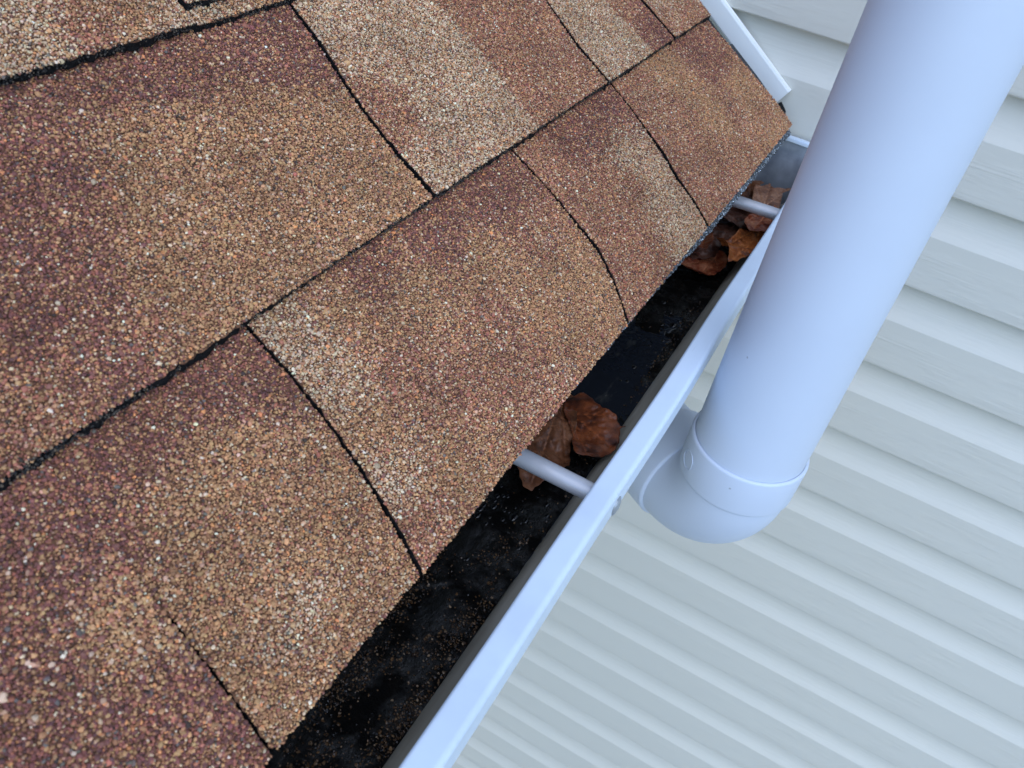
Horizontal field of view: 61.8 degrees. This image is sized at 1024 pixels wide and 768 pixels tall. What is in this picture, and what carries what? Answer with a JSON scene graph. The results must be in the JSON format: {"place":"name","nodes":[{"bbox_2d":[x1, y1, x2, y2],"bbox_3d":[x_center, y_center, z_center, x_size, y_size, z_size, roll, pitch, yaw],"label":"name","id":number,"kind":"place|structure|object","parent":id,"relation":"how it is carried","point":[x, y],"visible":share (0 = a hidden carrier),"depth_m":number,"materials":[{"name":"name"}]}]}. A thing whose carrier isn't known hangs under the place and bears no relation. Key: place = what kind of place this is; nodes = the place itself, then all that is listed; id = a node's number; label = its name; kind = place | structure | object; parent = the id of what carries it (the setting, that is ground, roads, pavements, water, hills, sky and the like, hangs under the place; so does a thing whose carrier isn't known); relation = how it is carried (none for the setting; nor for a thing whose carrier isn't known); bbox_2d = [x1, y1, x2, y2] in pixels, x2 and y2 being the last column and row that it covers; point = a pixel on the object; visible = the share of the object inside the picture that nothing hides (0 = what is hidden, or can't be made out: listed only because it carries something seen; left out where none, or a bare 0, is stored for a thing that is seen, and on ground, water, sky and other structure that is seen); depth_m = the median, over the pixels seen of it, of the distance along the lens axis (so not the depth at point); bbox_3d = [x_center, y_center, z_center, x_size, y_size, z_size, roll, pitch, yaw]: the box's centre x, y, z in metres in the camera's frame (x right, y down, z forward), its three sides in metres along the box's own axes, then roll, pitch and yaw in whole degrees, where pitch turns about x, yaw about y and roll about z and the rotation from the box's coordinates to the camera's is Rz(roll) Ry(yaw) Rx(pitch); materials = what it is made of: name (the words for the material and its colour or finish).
{"place":"outdoors","nodes":[
{"label":"outdoors","id":0,"kind":"place"},
{"label":"ground","id":1,"kind":"structure","parent":0,"visible":0},
{"bbox_2d":[451,0,1023,767],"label":"siding wall","id":2,"kind":"structure","parent":1,"relation":"on","point":[857,600],"depth_m":1.26,"materials":[{"name":"plastic"}]},
{"bbox_2d":[0,0,791,767],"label":"shingled roof","id":3,"kind":"structure","parent":2,"relation":"attached to","point":[316,316],"depth_m":0.41,"materials":[{"name":"brown asphalt"}]},
{"bbox_2d":[382,135,809,767],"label":"gutter","id":4,"kind":"object","parent":3,"relation":"attached to","point":[448,719],"visible":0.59,"depth_m":0.52,"materials":[{"name":"white paint"}]},
{"bbox_2d":[264,217,736,767],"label":"sludge","id":5,"kind":"object","parent":4,"relation":"on","point":[374,699],"visible":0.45,"depth_m":0.52,"materials":[{"name":"black soil"}]},
{"bbox_2d":[517,394,576,490],"bbox_3d":[0.029,0.041,0.635,0.045,0.010,0.115,26,42,16],"label":"dead leaf","id":6,"kind":"object","parent":5,"relation":"on","point":[551,442],"visible":0.49,"depth_m":0.63,"materials":[{"name":"brown plant"}]},
{"bbox_2d":[464,301,676,566],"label":"bubbles","id":7,"kind":"object","parent":5,"relation":"on","point":[513,517],"visible":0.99,"depth_m":0.59,"materials":[{"name":"black"}]},
{"bbox_2d":[681,250,727,274],"bbox_3d":[0.192,-0.123,0.866,0.078,0.013,0.041,-13,46,-26],"label":"dead leaf","id":8,"kind":"object","parent":5,"relation":"on","point":[713,265],"visible":0.77,"depth_m":0.87,"materials":[{"name":"brown plant"}]},
{"bbox_2d":[686,219,749,259],"bbox_3d":[0.213,-0.156,0.904,0.044,0.010,0.123,37,46,27],"label":"dead leaf","id":9,"kind":"object","parent":5,"relation":"on","point":[725,229],"visible":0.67,"depth_m":0.90,"materials":[{"name":"brown plant"}]},
{"bbox_2d":[691,232,713,253],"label":"dead leaf","id":10,"kind":"object","parent":9,"relation":"on","point":[706,242],"visible":0.31,"depth_m":0.87,"materials":[{"name":"brown plant"}]},
{"bbox_2d":[723,207,751,227],"bbox_3d":[0.249,-0.183,0.937,0.047,0.010,0.053,26,42,16],"label":"dead leaf","id":11,"kind":"object","parent":5,"relation":"on","point":[736,216],"visible":0.57,"depth_m":0.93,"materials":[{"name":"brown plant"}]},
{"bbox_2d":[741,180,763,199],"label":"dead leaf","id":12,"kind":"object","parent":5,"relation":"on","point":[747,193],"visible":0.42,"depth_m":0.97,"materials":[{"name":"brown plant"}]},
{"bbox_2d":[563,392,625,456],"bbox_3d":[0.064,0.031,0.651,0.047,0.010,0.075,3,41,-10],"label":"dead leaf","id":13,"kind":"object","parent":4,"relation":"in","point":[597,431],"visible":1,"depth_m":0.65,"materials":[{"name":"brown plant"}]},
{"bbox_2d":[488,297,711,581],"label":"water","id":14,"kind":"structure","parent":4,"relation":"in","point":[602,385],"depth_m":0.73,"materials":[{"name":"black liquid"}]},
{"bbox_2d":[717,228,764,261],"bbox_3d":[0.242,-0.152,0.889,0.037,0.019,0.128,32,44,23],"label":"dead leaf","id":15,"kind":"object","parent":4,"relation":"on","point":[740,243],"visible":0.85,"depth_m":0.89,"materials":[{"name":"brown plant"}]},
{"bbox_2d":[744,205,776,231],"bbox_3d":[0.268,-0.178,0.913,0.030,0.012,0.067,26,42,16],"label":"dead leaf","id":16,"kind":"object","parent":15,"relation":"on","point":[754,222],"visible":0.61,"depth_m":0.91,"materials":[{"name":"brown plant"}]},
{"bbox_2d":[752,183,790,207],"bbox_3d":[0.285,-0.210,0.950,0.038,0.006,0.073,26,42,16],"label":"dead leaf","id":17,"kind":"object","parent":4,"relation":"on","point":[768,194],"visible":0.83,"depth_m":0.95,"materials":[{"name":"brown plant"}]},
{"bbox_2d":[627,0,1023,543],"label":"downspout","id":18,"kind":"object","parent":4,"relation":"attached to","point":[920,89],"visible":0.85,"depth_m":0.52,"materials":[{"name":"white plastic"}]}
]}

